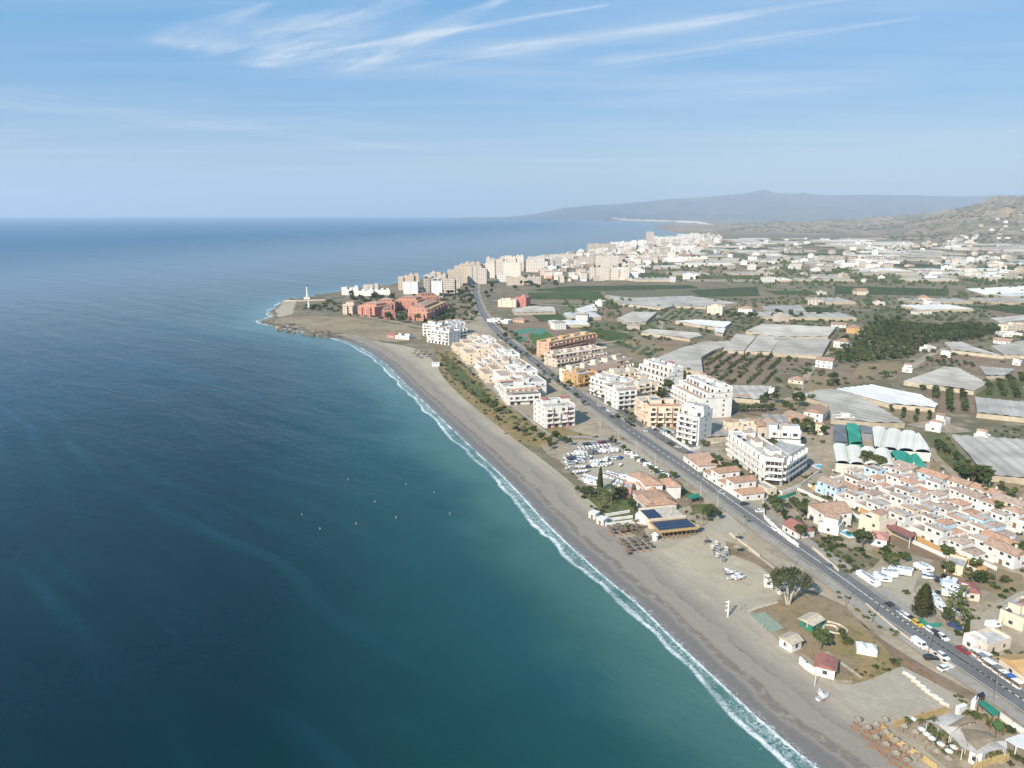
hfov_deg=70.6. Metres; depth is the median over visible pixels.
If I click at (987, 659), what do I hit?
market stall
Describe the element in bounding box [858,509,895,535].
terrace building
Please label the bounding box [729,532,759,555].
roadside wall
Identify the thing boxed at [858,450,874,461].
bushy tree
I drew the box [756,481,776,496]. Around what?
garage
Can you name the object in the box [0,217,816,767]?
sea
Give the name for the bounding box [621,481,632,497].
annex
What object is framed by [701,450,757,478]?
garden ground
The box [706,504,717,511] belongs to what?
bushy tree
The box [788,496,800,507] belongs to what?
bushy tree
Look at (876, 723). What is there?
beach parasol
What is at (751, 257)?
village house
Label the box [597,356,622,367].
terraced apartments
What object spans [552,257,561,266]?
town house
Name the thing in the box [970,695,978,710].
gate piers
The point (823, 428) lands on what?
bushy tree
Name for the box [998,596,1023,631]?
house
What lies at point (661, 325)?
lane
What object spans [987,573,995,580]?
olive tree
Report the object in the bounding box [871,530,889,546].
cottage
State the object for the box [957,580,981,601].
shed
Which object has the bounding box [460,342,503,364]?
stepped apartments
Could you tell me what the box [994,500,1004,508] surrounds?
bushy tree
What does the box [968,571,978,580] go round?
olive tree
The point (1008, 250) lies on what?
greenhouse
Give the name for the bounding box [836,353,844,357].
avocado tree
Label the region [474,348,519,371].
stepped apartments
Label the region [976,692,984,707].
dark pergola
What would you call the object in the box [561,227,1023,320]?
trees
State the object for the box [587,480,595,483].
caravan
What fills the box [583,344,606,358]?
terraced apartments
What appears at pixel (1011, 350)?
greenhouse
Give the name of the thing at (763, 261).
greenhouse
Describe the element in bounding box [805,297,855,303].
greenhouse
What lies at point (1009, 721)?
stone wall
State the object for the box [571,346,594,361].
terraced apartments
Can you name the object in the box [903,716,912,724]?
palm tree
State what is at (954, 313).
field
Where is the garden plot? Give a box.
[925,432,981,483]
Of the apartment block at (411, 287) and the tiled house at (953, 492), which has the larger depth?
the apartment block at (411, 287)
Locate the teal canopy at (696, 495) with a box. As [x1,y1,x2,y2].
[688,493,700,501]
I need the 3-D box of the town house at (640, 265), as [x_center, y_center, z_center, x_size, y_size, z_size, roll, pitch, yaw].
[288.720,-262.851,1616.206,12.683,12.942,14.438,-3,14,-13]
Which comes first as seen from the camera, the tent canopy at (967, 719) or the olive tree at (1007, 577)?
the tent canopy at (967, 719)
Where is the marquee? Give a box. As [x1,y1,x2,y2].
[855,641,877,656]
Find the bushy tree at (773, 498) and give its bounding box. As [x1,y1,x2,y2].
[766,494,776,504]
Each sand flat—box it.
[643,512,892,724]
[659,529,766,600]
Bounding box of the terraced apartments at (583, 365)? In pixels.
[572,362,599,368]
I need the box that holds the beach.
[338,335,946,767]
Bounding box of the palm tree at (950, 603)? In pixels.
[943,599,957,610]
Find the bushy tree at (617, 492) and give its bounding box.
[612,487,621,499]
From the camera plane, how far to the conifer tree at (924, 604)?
218.72 m
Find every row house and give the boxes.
[721,418,742,436]
[738,417,756,431]
[753,418,766,436]
[761,417,780,424]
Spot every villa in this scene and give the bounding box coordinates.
[781,518,815,538]
[807,501,853,526]
[818,513,843,535]
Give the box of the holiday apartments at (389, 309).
[382,306,395,318]
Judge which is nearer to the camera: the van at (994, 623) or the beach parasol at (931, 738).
the beach parasol at (931, 738)
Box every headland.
[270,316,422,341]
[275,302,295,316]
[292,300,345,313]
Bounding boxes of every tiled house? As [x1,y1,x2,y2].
[815,476,847,497]
[831,473,868,484]
[833,490,865,507]
[840,479,864,491]
[846,465,867,477]
[851,464,886,475]
[853,498,889,510]
[856,478,885,494]
[861,487,891,506]
[868,472,890,489]
[877,463,895,471]
[880,472,906,484]
[880,485,918,496]
[880,492,911,506]
[885,508,915,528]
[889,463,919,479]
[889,504,922,514]
[894,460,920,474]
[896,476,929,493]
[900,503,940,514]
[909,522,951,545]
[910,490,934,505]
[915,512,943,524]
[917,467,951,481]
[918,477,946,489]
[925,488,949,502]
[933,500,966,515]
[935,516,967,534]
[937,512,972,527]
[940,486,961,498]
[946,475,972,488]
[946,534,985,560]
[947,496,981,514]
[952,532,987,548]
[957,522,994,534]
[958,487,989,509]
[967,513,993,525]
[969,482,1006,497]
[977,496,1001,512]
[978,509,1012,528]
[978,529,1020,545]
[980,537,1023,569]
[985,519,1015,538]
[991,492,1023,508]
[1002,503,1023,530]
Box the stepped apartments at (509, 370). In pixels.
[492,362,537,384]
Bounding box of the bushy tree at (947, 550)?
[940,543,955,558]
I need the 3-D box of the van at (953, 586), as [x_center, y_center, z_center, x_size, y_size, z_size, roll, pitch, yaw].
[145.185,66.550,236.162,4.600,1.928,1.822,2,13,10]
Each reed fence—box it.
[880,722,937,767]
[893,706,946,726]
[973,753,1008,767]
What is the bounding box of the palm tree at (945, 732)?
[940,730,950,740]
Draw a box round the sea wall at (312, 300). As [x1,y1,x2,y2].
[284,296,344,301]
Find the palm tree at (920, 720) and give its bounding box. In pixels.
[916,717,927,725]
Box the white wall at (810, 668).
[799,656,815,674]
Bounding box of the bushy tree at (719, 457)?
[713,455,723,460]
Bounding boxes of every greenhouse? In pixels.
[512,306,555,314]
[548,320,589,327]
[563,312,601,319]
[575,304,597,312]
[605,295,686,309]
[617,311,656,324]
[632,296,739,308]
[633,277,677,281]
[641,329,701,341]
[645,265,680,268]
[659,341,730,373]
[666,271,709,274]
[674,263,734,265]
[675,319,731,329]
[685,260,740,262]
[699,254,727,256]
[705,248,728,250]
[706,418,762,442]
[708,258,743,260]
[710,246,738,247]
[714,328,725,336]
[720,250,757,251]
[723,271,760,274]
[723,334,756,353]
[727,240,763,241]
[731,385,771,403]
[734,251,777,252]
[737,242,766,242]
[737,245,763,246]
[739,238,768,238]
[745,260,779,262]
[745,335,780,354]
[746,252,781,254]
[746,324,835,338]
[754,311,856,320]
[760,277,791,281]
[762,254,786,255]
[762,305,805,311]
[762,414,789,422]
[763,256,805,258]
[767,250,817,251]
[768,247,787,248]
[772,338,830,358]
[787,260,826,262]
[789,258,839,260]
[793,278,854,280]
[798,389,904,427]
[804,263,838,265]
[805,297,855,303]
[810,274,849,277]
[814,245,842,246]
[825,241,856,241]
[825,244,863,244]
[834,239,875,240]
[835,247,865,248]
[837,384,937,411]
[839,238,885,238]
[843,254,899,256]
[852,271,886,274]
[854,268,912,272]
[856,251,904,252]
[860,256,906,258]
[866,242,901,242]
[873,243,913,245]
[882,252,921,254]
[889,271,917,274]
[891,258,945,260]
[896,250,940,251]
[896,254,941,256]
[898,298,973,303]
[899,277,958,281]
[900,274,956,277]
[900,304,972,311]
[904,366,986,394]
[907,268,946,271]
[912,251,943,252]
[922,252,966,254]
[927,271,963,274]
[928,263,964,265]
[931,247,981,248]
[944,342,1003,358]
[945,248,969,249]
[949,268,1015,272]
[950,434,1023,483]
[956,243,992,245]
[958,274,1022,278]
[966,286,1023,296]
[969,297,1023,304]
[974,397,1023,422]
[978,248,1023,249]
[979,366,1014,379]
[982,247,1022,248]
[990,249,1023,251]
[990,315,1023,323]
[990,341,1023,358]
[992,293,1023,297]
[1003,262,1023,265]
[1007,260,1023,262]
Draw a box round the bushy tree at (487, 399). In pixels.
[483,397,490,403]
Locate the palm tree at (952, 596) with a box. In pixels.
[945,592,956,599]
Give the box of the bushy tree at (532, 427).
[530,425,537,432]
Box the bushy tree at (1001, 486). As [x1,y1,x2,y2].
[997,483,1005,489]
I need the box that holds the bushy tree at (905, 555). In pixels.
[901,552,911,562]
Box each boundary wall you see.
[652,425,700,450]
[777,471,818,494]
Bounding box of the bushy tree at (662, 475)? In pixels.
[657,473,667,480]
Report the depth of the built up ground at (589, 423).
273.81 m
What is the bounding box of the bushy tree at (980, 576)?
[973,572,989,585]
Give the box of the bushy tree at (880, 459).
[870,454,886,465]
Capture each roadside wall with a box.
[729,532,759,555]
[763,497,768,515]
[764,515,798,546]
[812,547,838,570]
[865,603,910,639]
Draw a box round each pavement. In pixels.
[566,394,1023,724]
[586,393,1023,685]
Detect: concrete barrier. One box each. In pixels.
[907,674,916,678]
[911,678,920,683]
[933,696,943,700]
[940,700,949,707]
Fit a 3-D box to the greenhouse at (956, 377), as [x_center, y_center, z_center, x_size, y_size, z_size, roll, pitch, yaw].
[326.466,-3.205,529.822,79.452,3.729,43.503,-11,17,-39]
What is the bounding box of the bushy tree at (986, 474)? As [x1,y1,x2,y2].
[976,465,995,483]
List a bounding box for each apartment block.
[398,273,419,289]
[403,281,419,293]
[422,320,448,335]
[423,275,435,291]
[425,271,447,289]
[426,326,460,344]
[431,277,442,296]
[439,324,466,338]
[441,318,464,326]
[443,276,460,292]
[447,268,462,285]
[454,265,471,282]
[459,261,480,265]
[467,265,486,283]
[481,262,494,277]
[486,256,507,274]
[497,273,512,281]
[499,379,540,404]
[502,254,523,270]
[503,261,521,277]
[506,275,530,285]
[526,259,541,271]
[527,255,544,260]
[527,275,540,283]
[533,395,574,427]
[535,259,547,267]
[537,331,596,355]
[545,255,557,262]
[550,253,573,259]
[563,367,593,387]
[578,256,592,263]
[587,243,611,251]
[588,362,620,374]
[589,254,603,260]
[589,266,614,279]
[589,372,639,398]
[595,255,617,266]
[602,367,640,376]
[604,254,621,261]
[604,382,636,409]
[609,242,635,247]
[613,267,628,279]
[622,374,657,395]
[631,240,646,247]
[633,395,669,425]
[635,357,683,389]
[644,398,680,426]
[645,231,653,246]
[654,236,682,241]
[663,256,687,261]
[670,245,692,251]
[670,372,732,417]
[676,234,702,239]
[676,401,712,445]
[682,256,701,261]
[766,422,801,442]
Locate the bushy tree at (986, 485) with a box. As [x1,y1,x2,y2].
[982,484,992,490]
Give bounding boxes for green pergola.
[977,700,999,720]
[989,720,1004,739]
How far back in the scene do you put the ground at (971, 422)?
923.80 m
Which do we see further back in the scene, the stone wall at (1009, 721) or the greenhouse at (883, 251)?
the greenhouse at (883, 251)
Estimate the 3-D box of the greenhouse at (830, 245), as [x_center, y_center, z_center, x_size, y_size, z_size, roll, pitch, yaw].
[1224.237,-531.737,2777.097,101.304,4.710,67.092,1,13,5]
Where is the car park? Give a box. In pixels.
[843,666,965,721]
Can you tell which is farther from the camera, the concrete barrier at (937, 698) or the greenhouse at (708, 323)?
the greenhouse at (708, 323)
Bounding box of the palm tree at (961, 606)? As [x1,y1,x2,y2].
[953,603,970,621]
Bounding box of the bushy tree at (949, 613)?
[941,607,955,623]
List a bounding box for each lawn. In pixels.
[579,489,637,521]
[677,489,692,498]
[690,504,708,513]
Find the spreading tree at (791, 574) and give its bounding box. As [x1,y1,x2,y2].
[765,564,813,604]
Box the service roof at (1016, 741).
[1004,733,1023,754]
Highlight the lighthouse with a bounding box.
[304,284,310,298]
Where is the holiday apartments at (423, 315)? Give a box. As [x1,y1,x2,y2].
[409,307,434,320]
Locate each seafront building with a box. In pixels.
[341,285,360,294]
[353,289,374,295]
[363,283,379,289]
[367,288,391,294]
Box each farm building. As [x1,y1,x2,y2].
[550,320,565,329]
[576,313,588,320]
[626,324,639,329]
[669,275,675,281]
[682,273,695,278]
[693,259,703,262]
[695,272,706,275]
[726,264,735,268]
[761,276,774,281]
[762,272,774,275]
[773,312,788,321]
[788,265,797,268]
[807,298,823,304]
[816,290,826,294]
[838,272,848,277]
[865,264,874,267]
[871,300,884,304]
[910,309,931,314]
[918,269,927,274]
[923,298,940,304]
[924,274,936,277]
[927,270,941,273]
[998,300,1014,304]
[1004,272,1017,278]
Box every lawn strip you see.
[436,350,556,447]
[440,353,498,407]
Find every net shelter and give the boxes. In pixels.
[832,424,847,447]
[859,425,872,440]
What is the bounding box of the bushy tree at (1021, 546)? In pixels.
[1012,541,1023,549]
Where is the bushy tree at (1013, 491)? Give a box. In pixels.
[1004,488,1018,495]
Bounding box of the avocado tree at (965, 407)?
[961,405,969,411]
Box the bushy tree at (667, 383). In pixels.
[661,379,671,389]
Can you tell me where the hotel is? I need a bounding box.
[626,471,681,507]
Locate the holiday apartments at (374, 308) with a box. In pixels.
[358,301,388,316]
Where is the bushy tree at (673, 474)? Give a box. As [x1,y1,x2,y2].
[669,471,677,477]
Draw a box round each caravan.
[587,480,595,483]
[619,474,626,478]
[643,462,651,466]
[856,569,866,574]
[867,578,880,586]
[872,571,886,577]
[878,574,891,582]
[889,568,894,577]
[893,568,898,577]
[897,565,903,574]
[902,566,908,575]
[907,567,913,575]
[913,562,924,568]
[920,565,933,571]
[932,597,944,603]
[941,588,954,595]
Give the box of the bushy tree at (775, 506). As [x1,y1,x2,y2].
[772,502,782,512]
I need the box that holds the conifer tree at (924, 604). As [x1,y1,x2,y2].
[910,582,936,617]
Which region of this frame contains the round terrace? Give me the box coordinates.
[635,512,644,523]
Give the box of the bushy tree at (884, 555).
[881,551,898,565]
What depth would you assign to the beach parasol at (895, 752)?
162.26 m
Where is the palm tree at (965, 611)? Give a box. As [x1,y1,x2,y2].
[957,608,972,623]
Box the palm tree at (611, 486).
[606,484,617,504]
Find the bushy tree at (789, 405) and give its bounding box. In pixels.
[786,402,794,409]
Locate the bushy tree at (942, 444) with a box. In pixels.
[935,441,947,451]
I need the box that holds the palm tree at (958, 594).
[952,591,965,604]
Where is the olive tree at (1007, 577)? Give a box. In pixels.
[999,575,1009,582]
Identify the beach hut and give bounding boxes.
[777,632,804,652]
[797,612,825,630]
[813,653,837,679]
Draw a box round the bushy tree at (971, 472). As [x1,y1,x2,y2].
[963,467,979,481]
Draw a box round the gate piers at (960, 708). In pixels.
[955,703,966,714]
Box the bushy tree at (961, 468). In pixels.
[958,465,972,479]
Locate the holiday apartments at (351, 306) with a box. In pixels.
[342,300,359,314]
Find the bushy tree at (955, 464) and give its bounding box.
[952,461,969,473]
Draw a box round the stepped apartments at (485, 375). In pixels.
[476,355,527,382]
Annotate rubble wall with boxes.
[904,660,935,682]
[926,647,954,667]
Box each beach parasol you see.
[854,716,861,723]
[864,724,871,731]
[872,721,879,728]
[872,733,880,741]
[881,716,888,723]
[882,729,890,736]
[882,740,890,748]
[892,736,900,744]
[892,749,900,757]
[900,723,908,731]
[902,744,910,752]
[903,756,911,764]
[911,729,919,737]
[914,752,922,761]
[918,726,925,732]
[922,739,930,748]
[923,731,930,737]
[928,735,935,741]
[932,748,940,758]
[937,741,944,747]
[943,754,952,765]
[944,748,952,754]
[950,744,957,749]
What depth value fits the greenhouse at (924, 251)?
2297.42 m
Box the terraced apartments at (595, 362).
[584,359,611,365]
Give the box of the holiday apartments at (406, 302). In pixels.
[394,295,424,309]
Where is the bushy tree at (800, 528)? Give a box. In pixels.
[794,524,807,538]
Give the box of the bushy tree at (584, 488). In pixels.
[579,486,586,492]
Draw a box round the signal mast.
[725,600,729,616]
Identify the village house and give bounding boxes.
[747,263,755,269]
[748,255,756,259]
[790,262,801,268]
[810,267,819,270]
[817,265,831,270]
[848,262,856,266]
[859,262,869,266]
[880,256,890,259]
[883,263,893,267]
[940,265,951,269]
[955,260,966,264]
[964,269,977,271]
[964,271,976,274]
[965,264,976,267]
[966,256,973,261]
[978,255,985,260]
[983,271,996,273]
[983,273,998,275]
[987,262,999,266]
[1001,254,1010,258]
[1008,255,1016,259]
[1015,266,1023,272]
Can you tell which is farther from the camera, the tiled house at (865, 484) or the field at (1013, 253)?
the field at (1013, 253)
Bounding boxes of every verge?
[722,548,982,699]
[916,658,978,693]
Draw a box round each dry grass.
[531,422,593,439]
[725,541,778,577]
[752,591,877,679]
[811,622,889,660]
[813,492,860,519]
[851,654,898,684]
[870,546,911,560]
[928,433,1023,499]
[930,560,1023,597]
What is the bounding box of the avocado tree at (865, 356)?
[859,354,867,360]
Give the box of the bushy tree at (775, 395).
[770,392,780,400]
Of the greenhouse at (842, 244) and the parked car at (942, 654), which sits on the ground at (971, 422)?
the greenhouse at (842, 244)
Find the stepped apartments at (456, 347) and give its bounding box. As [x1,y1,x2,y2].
[451,332,481,353]
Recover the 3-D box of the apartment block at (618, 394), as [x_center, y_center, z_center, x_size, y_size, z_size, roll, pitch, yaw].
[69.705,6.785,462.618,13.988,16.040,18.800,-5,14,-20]
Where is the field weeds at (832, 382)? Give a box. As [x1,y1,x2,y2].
[571,295,1023,391]
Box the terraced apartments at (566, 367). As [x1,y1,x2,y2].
[559,364,589,380]
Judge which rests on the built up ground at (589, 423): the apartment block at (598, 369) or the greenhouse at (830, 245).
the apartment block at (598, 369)
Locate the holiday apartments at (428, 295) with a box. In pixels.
[415,292,439,300]
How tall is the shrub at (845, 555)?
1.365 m
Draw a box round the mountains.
[455,190,1023,220]
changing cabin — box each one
[588,509,599,518]
[596,515,608,525]
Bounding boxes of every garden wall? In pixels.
[605,510,629,516]
[605,519,636,526]
[608,515,632,520]
[797,487,977,570]
[808,483,996,570]
[1006,526,1021,532]
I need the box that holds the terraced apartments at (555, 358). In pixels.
[544,350,568,366]
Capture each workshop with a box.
[962,631,986,651]
[968,627,1011,652]
[997,653,1023,680]
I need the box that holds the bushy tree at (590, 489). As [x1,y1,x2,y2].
[585,485,594,493]
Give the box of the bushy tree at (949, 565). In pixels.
[941,561,955,574]
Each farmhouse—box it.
[487,317,512,323]
[498,297,517,306]
[513,317,528,322]
[516,295,530,306]
[595,299,605,305]
[707,304,725,314]
[733,394,750,398]
[738,306,754,313]
[768,387,774,394]
[783,410,813,423]
[788,376,806,384]
[804,404,828,421]
[815,356,836,368]
[815,422,823,434]
[831,322,846,327]
[832,412,854,420]
[833,338,853,347]
[846,325,860,333]
[852,288,867,294]
[902,363,912,372]
[917,294,930,299]
[919,344,935,351]
[925,419,943,432]
[936,412,950,424]
[940,350,951,357]
[974,428,990,437]
[993,337,1014,343]
[995,330,1022,336]
[997,322,1023,330]
[1012,357,1022,365]
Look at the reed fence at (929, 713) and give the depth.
176.36 m
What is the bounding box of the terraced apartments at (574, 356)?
[559,348,581,363]
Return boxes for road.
[472,284,1023,712]
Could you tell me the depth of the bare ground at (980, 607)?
228.67 m
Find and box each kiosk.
[432,362,439,366]
[651,532,658,540]
[763,574,772,587]
[776,581,788,594]
[968,741,991,764]
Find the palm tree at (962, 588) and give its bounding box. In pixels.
[954,584,969,595]
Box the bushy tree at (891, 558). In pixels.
[887,555,898,564]
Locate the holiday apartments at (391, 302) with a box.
[379,298,396,310]
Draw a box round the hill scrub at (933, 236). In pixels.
[731,195,1023,242]
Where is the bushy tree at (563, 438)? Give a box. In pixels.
[559,435,567,442]
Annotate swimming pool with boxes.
[810,464,834,470]
[840,529,854,538]
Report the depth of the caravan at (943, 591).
232.47 m
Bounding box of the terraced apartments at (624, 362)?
[609,353,633,367]
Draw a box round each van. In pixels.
[910,635,927,649]
[934,600,945,611]
[938,573,947,582]
[940,579,952,586]
[944,582,956,588]
[949,584,959,590]
[951,577,958,583]
[984,619,1001,627]
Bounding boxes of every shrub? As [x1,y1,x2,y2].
[838,628,846,635]
[842,554,851,558]
[842,636,849,643]
[844,636,853,644]
[925,723,935,733]
[941,747,954,754]
[954,629,961,635]
[956,751,964,756]
[970,710,981,719]
[979,713,991,720]
[987,581,996,586]
[988,751,996,756]
[1004,724,1016,733]
[1007,760,1014,766]
[1008,749,1017,758]
[1014,755,1021,761]
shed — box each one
[944,554,967,575]
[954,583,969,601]
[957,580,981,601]
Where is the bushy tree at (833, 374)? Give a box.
[831,371,838,378]
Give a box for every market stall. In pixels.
[970,647,981,656]
[976,652,989,661]
[979,650,992,658]
[981,657,993,668]
[986,660,999,669]
[991,664,1004,675]
[998,669,1010,680]
[1003,673,1018,684]
[1010,677,1023,689]
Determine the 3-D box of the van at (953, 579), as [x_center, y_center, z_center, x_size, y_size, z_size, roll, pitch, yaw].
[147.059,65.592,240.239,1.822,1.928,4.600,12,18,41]
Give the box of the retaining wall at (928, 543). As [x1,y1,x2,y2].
[811,485,986,570]
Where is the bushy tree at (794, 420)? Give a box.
[791,418,799,423]
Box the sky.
[0,0,1023,216]
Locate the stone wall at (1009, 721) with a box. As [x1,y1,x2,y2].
[998,712,1023,732]
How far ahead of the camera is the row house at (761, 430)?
399.08 m
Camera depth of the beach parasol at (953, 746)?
164.63 m
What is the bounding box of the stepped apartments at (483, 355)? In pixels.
[472,345,504,364]
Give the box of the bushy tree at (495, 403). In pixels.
[490,400,498,408]
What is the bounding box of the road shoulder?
[470,284,1023,715]
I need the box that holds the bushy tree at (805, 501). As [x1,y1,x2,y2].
[801,499,809,505]
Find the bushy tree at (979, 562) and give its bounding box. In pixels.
[969,557,983,567]
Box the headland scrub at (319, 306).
[303,296,477,322]
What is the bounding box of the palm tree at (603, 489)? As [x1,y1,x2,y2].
[597,487,610,504]
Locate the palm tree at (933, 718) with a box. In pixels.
[927,715,938,732]
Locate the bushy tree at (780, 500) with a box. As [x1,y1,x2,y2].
[776,498,785,504]
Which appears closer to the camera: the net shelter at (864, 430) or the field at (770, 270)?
the net shelter at (864, 430)
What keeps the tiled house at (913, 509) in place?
on the built up ground at (589, 423)
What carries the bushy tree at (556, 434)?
on the bare ground at (558, 450)
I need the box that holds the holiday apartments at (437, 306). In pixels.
[408,300,447,318]
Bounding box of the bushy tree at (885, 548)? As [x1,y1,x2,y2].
[882,545,890,550]
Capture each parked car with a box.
[821,562,832,567]
[885,601,895,607]
[891,606,900,610]
[900,612,910,620]
[910,618,923,626]
[921,571,927,578]
[923,625,933,633]
[923,654,939,660]
[932,629,941,638]
[935,650,949,660]
[937,664,951,671]
[938,631,949,641]
[947,621,961,630]
[955,645,971,654]
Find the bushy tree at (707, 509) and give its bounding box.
[702,506,711,517]
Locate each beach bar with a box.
[386,333,396,337]
[395,332,412,339]
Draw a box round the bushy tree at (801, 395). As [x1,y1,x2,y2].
[792,391,806,407]
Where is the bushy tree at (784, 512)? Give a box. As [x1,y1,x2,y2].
[780,509,788,518]
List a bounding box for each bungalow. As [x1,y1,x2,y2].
[682,452,711,465]
[691,458,721,471]
[702,469,710,479]
[710,466,740,485]
[717,479,726,490]
[726,475,756,495]
[733,487,765,500]
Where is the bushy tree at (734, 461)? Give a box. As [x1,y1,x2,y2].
[732,459,738,465]
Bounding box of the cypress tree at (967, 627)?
[962,615,969,635]
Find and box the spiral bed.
[823,620,847,633]
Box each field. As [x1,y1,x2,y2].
[501,315,578,351]
[514,328,534,334]
[528,291,605,299]
[529,331,554,345]
[532,328,546,334]
[533,314,566,321]
[534,285,696,291]
[560,304,581,313]
[577,327,634,348]
[589,306,638,321]
[590,322,618,331]
[593,322,655,328]
[604,289,733,298]
[620,350,657,362]
[623,335,706,355]
[630,345,660,357]
[640,276,681,278]
[651,309,703,324]
[651,338,698,345]
[668,269,732,272]
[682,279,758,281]
[684,267,746,268]
[691,287,759,296]
[698,276,760,278]
[702,305,763,313]
[707,253,748,254]
[707,257,745,258]
[723,248,765,248]
[729,249,779,250]
[730,317,761,329]
[731,402,795,411]
[735,269,786,272]
[737,264,809,266]
[739,409,792,415]
[762,399,815,408]
[767,291,814,294]
[770,244,813,245]
[779,357,810,371]
[781,249,828,250]
[781,253,827,254]
[787,255,846,256]
[787,375,844,392]
[789,320,822,322]
[794,248,834,248]
[803,252,850,252]
[804,307,832,312]
[816,363,903,384]
[822,253,888,254]
[827,249,860,250]
[835,286,948,295]
[837,308,904,323]
[838,299,883,307]
[844,267,905,268]
[848,362,902,379]
[850,275,897,278]
[851,300,898,303]
[882,264,940,266]
[898,267,938,268]
[902,249,949,250]
[906,421,972,432]
[907,304,984,317]
[911,354,1023,368]
[948,360,1023,379]
[959,279,1023,281]
[964,253,998,254]
[969,305,1023,313]
[971,261,1002,263]
[975,255,1023,256]
[986,303,1023,313]
[999,253,1023,254]
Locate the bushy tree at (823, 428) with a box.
[820,425,827,432]
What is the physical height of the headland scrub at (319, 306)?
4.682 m
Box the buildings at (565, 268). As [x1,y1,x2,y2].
[538,234,721,282]
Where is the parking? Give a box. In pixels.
[650,427,719,454]
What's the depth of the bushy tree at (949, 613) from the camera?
216.44 m
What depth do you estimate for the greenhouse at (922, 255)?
2084.93 m
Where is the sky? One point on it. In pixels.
(109, 108)
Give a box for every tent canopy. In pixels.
[926,714,969,742]
[944,715,976,740]
[950,727,1006,761]
[960,721,995,762]
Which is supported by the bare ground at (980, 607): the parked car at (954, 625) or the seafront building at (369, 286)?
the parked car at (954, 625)
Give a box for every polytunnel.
[832,443,894,472]
[846,423,861,447]
[872,426,930,461]
[891,450,926,472]
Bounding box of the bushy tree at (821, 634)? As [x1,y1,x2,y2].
[810,627,831,649]
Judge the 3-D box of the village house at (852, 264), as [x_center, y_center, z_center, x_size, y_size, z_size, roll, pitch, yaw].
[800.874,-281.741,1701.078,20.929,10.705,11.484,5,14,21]
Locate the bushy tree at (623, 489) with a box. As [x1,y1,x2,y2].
[620,486,626,494]
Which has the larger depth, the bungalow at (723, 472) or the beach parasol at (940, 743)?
the bungalow at (723, 472)
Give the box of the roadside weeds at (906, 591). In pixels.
[513,336,1023,655]
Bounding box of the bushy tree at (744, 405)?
[738,403,746,411]
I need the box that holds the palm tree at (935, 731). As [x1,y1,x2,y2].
[930,729,939,737]
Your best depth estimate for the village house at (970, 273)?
1413.77 m
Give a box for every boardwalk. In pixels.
[744,601,778,611]
[747,549,774,569]
[825,652,862,677]
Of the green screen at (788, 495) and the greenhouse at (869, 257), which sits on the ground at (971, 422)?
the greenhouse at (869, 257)
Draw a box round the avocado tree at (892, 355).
[889,353,895,358]
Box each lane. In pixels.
[360,316,479,327]
[451,345,575,449]
[493,300,618,305]
[556,388,575,401]
[567,436,626,446]
[586,391,689,453]
[596,306,663,344]
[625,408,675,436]
[641,397,791,428]
[767,474,834,516]
[782,439,832,500]
[791,351,832,397]
[889,531,994,572]
[912,347,946,368]
[928,446,961,477]
[953,591,1023,639]
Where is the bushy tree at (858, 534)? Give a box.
[852,529,875,547]
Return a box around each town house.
[540,268,549,274]
[544,270,551,277]
[547,265,556,270]
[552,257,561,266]
[553,270,562,276]
[567,259,573,266]
[574,258,579,266]
[576,268,586,273]
[580,271,586,278]
[592,274,599,280]
[596,248,601,253]
[618,246,623,253]
[619,262,627,266]
[624,245,630,251]
[628,261,634,267]
[629,270,637,277]
[632,266,639,277]
[633,257,641,264]
[637,263,644,268]
[650,253,657,260]
[667,252,675,257]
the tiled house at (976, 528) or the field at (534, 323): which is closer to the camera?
the tiled house at (976, 528)
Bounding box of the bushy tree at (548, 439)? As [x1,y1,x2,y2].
[544,437,551,441]
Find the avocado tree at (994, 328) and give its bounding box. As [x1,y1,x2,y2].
[990,326,998,332]
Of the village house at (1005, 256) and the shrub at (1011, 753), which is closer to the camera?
the shrub at (1011, 753)
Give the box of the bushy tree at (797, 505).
[794,503,803,512]
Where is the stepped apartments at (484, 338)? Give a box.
[460,333,495,351]
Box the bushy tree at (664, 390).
[658,387,667,393]
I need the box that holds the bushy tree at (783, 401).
[780,399,789,407]
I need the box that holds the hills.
[655,196,1023,243]
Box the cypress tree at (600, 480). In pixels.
[597,467,603,490]
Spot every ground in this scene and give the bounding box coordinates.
[262,220,1023,540]
[451,311,1023,767]
[541,440,577,460]
[560,440,659,491]
[677,494,703,507]
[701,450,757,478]
[704,352,779,370]
[707,371,774,385]
[809,532,880,570]
[834,322,995,363]
[868,564,934,619]
[881,406,936,422]
[919,388,976,412]
[919,575,1004,632]
[976,379,1023,398]
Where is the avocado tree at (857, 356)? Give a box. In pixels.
[852,354,859,359]
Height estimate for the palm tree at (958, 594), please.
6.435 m
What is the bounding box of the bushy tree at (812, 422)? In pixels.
[808,420,815,427]
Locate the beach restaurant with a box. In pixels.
[638,505,697,538]
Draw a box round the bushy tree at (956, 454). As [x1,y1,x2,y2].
[952,451,960,460]
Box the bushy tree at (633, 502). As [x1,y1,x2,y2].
[627,499,636,510]
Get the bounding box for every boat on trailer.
[725,570,736,574]
[726,575,738,579]
[731,572,742,575]
[734,575,744,579]
[815,693,830,700]
[817,688,824,700]
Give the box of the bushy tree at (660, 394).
[656,391,663,397]
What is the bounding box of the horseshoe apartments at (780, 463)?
[725,429,807,485]
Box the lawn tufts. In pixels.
[435,352,529,440]
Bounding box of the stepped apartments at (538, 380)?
[494,372,546,394]
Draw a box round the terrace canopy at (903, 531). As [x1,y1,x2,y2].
[886,524,916,548]
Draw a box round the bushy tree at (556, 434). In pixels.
[551,431,560,438]
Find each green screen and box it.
[772,491,795,501]
[919,616,940,627]
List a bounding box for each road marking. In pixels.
[474,300,1023,711]
[475,293,1023,700]
[477,287,979,661]
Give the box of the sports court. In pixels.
[750,612,783,632]

